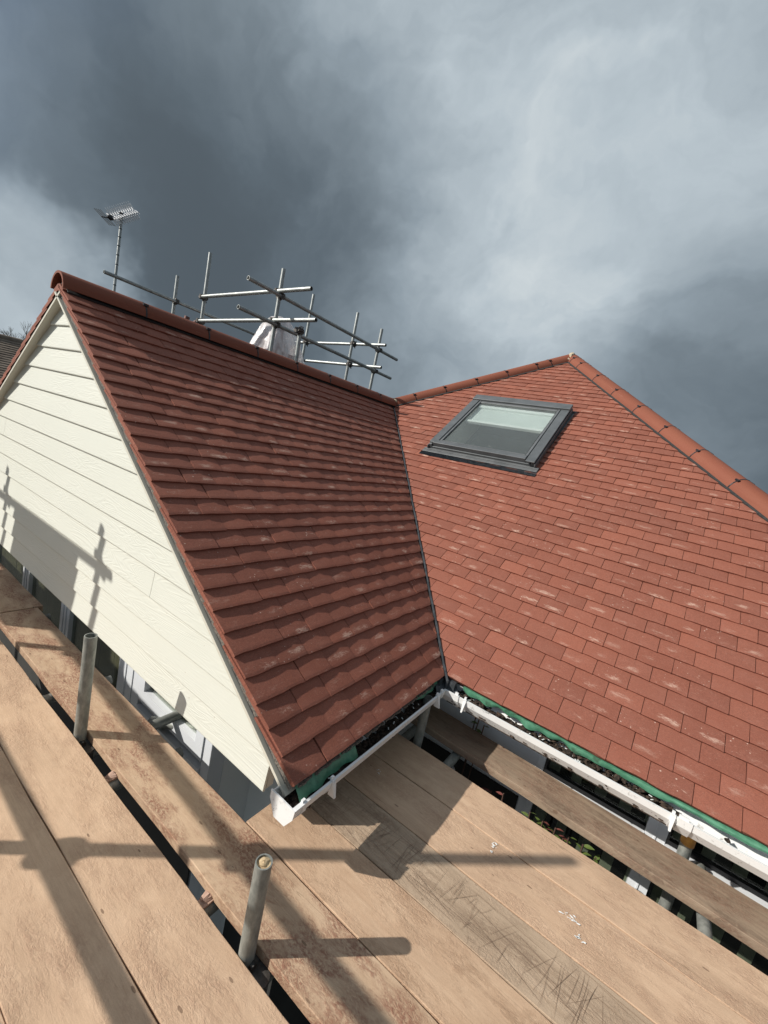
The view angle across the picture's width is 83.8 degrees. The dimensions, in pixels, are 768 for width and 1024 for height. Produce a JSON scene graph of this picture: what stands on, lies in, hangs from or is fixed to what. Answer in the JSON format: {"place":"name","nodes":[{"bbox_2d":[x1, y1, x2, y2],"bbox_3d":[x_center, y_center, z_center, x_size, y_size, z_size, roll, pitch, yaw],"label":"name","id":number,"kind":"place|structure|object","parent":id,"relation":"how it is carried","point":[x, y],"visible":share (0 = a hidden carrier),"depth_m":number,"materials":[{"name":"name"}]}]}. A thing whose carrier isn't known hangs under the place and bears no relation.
{"place":"outdoors","nodes":[
{"label":"outdoors","id":0,"kind":"place"},
{"bbox_2d":[0,334,23,378],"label":"neighbour house","id":1,"kind":"structure","parent":0,"point":[10,346],"depth_m":13.83,"materials":[{"name":"tile"}]},
{"bbox_2d":[0,0,767,493],"label":"sky","id":2,"kind":"structure","parent":0,"point":[491,186],"materials":[{"name":"grey"}]},
{"label":"ground","id":3,"kind":"structure","parent":0,"visible":0},
{"bbox_2d":[0,322,30,339],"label":"bare tree","id":4,"kind":"object","parent":3,"relation":"on","point":[5,333],"visible":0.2,"depth_m":25.20,"materials":[{"name":"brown plant"}]},
{"bbox_2d":[103,270,294,348],"bbox_3d":[-3.178,-0.761,7.470,0.128,5.710,3.620,18,11,33],"label":"guard rail","id":5,"kind":"object","parent":3,"relation":"on","point":[174,300],"visible":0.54,"depth_m":6.37,"materials":[{"name":"metal"}]},
{"bbox_2d":[195,252,397,389],"bbox_3d":[-1.816,-0.586,6.603,2.302,6.210,3.084,15,9,19],"label":"chimney scaffold","id":6,"kind":"object","parent":3,"relation":"on","point":[279,292],"visible":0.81,"depth_m":5.74,"materials":[{"name":"metal"}]},
{"bbox_2d":[0,614,712,992],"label":"platform scaffold","id":7,"kind":"object","parent":3,"relation":"on","point":[252,924],"visible":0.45,"depth_m":1.78,"materials":[{"name":"metal"}]},
{"bbox_2d":[0,1009,5,1023],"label":"scaffold board","id":8,"kind":"object","parent":7,"relation":"on","point":[2,1020],"visible":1,"depth_m":1.00,"materials":[{"name":"brown wood"}]},
{"bbox_2d":[0,563,42,612],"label":"scaffold board","id":9,"kind":"object","parent":7,"relation":"on","point":[15,595],"visible":0.99,"depth_m":2.84,"materials":[{"name":"brown wood"}]},
{"bbox_2d":[0,747,156,1023],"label":"scaffold board","id":10,"kind":"object","parent":7,"relation":"on","point":[61,962],"visible":0.98,"depth_m":1.16,"materials":[{"name":"brown wood"}]},
{"bbox_2d":[0,640,288,1023],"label":"scaffold board","id":11,"kind":"object","parent":7,"relation":"on","point":[183,963],"visible":0.87,"depth_m":1.34,"materials":[{"name":"brown wood"}]},
{"bbox_2d":[0,608,437,1023],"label":"scaffold board","id":12,"kind":"object","parent":7,"relation":"on","point":[321,962],"visible":0.91,"depth_m":1.48,"materials":[{"name":"brown wood"}]},
{"bbox_2d":[246,804,551,1023],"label":"scaffold board","id":13,"kind":"object","parent":7,"relation":"on","point":[434,967],"visible":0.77,"depth_m":1.37,"materials":[{"name":"brown wood"}]},
{"bbox_2d":[310,778,653,1023],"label":"scaffold board","id":14,"kind":"object","parent":7,"relation":"on","point":[548,980],"visible":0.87,"depth_m":1.45,"materials":[{"name":"brown wood"}]},
{"bbox_2d":[343,753,749,1023],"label":"scaffold board","id":15,"kind":"object","parent":7,"relation":"on","point":[649,985],"visible":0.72,"depth_m":1.54,"materials":[{"name":"brown wood"}]},
{"bbox_2d":[378,769,585,943],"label":"paint splashes","id":16,"kind":"object","parent":15,"relation":"on","point":[493,845],"visible":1,"depth_m":1.52,"materials":[{"name":"white paint"}]},
{"bbox_2d":[373,733,767,1023],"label":"scaffold board","id":17,"kind":"object","parent":7,"relation":"on","point":[729,979],"visible":0.73,"depth_m":1.66,"materials":[{"name":"brown wood"}]},
{"bbox_2d":[411,705,767,958],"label":"scaffold board","id":18,"kind":"object","parent":7,"relation":"on","point":[737,914],"visible":0.81,"depth_m":1.93,"materials":[{"name":"brown wood"}]},
{"bbox_2d":[0,270,767,1023],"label":"house","id":19,"kind":"structure","parent":3,"relation":"on","point":[288,588],"depth_m":2.46,"materials":[{"name":"tile"}]},
{"bbox_2d":[0,544,223,900],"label":"window","id":20,"kind":"structure","parent":19,"relation":"in","point":[199,753],"depth_m":2.40,"materials":[{"name":"glass"}]},
{"bbox_2d":[94,201,140,291],"bbox_3d":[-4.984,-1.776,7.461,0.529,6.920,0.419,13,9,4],"label":"tv aerial","id":21,"kind":"object","parent":19,"relation":"on","point":[119,215],"visible":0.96,"depth_m":7.00,"materials":[{"name":"silver metal"}]},
{"bbox_2d":[250,316,304,363],"bbox_3d":[-1.868,-1.541,6.707,0.895,2.900,0.904,18,11,33],"label":"wrapped chimney","id":22,"kind":"object","parent":19,"relation":"on","point":[282,346],"visible":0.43,"depth_m":6.33,"materials":[{"name":"plastic"}]},
{"bbox_2d":[419,394,576,476],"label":"roof window","id":23,"kind":"structure","parent":19,"relation":"in","point":[547,419],"depth_m":4.54,"materials":[{"name":"black plastic"}]},
{"bbox_2d":[515,750,767,964],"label":"window","id":24,"kind":"structure","parent":19,"relation":"in","point":[736,878],"depth_m":2.10,"materials":[{"name":"plastic"}]},
{"bbox_2d":[461,718,488,779],"bbox_3d":[0.297,2.398,2.656,0.133,2.550,0.060,18,11,33],"label":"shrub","id":25,"kind":"object","parent":3,"relation":"on","point":[474,722],"visible":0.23,"depth_m":2.48,"materials":[{"name":"green plant"}]},
{"bbox_2d":[482,788,503,801],"bbox_3d":[0.336,2.539,2.344,0.159,2.390,0.136,14,9,11],"label":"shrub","id":26,"kind":"object","parent":3,"relation":"on","point":[488,790],"visible":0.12,"depth_m":2.13,"materials":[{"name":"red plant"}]},
{"bbox_2d":[521,811,599,862],"bbox_3d":[0.589,2.616,2.195,0.355,2.395,0.153,18,11,33],"label":"shrub","id":27,"kind":"object","parent":3,"relation":"on","point":[596,858],"visible":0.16,"depth_m":1.98,"materials":[{"name":"green plant"}]}
]}

